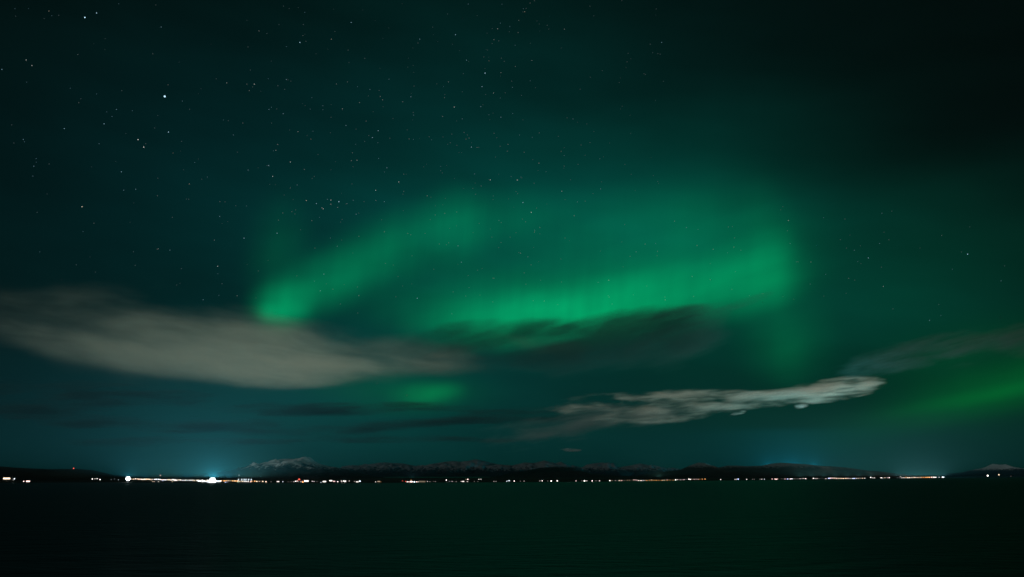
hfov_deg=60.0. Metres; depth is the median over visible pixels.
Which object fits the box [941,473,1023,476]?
hill
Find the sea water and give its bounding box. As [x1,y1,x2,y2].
[0,475,1023,576]
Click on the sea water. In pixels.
(947, 527)
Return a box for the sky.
[0,0,1023,474]
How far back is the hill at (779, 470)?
7237.09 m
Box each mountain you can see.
[162,457,386,479]
[341,459,680,476]
[918,464,1023,475]
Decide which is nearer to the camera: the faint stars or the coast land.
the coast land
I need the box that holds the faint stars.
[61,0,1000,387]
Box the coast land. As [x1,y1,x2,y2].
[0,476,1023,482]
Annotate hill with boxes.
[0,466,136,480]
[484,463,938,477]
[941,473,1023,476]
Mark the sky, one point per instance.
(897, 124)
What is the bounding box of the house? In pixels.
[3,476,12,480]
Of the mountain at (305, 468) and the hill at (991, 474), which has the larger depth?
the hill at (991, 474)

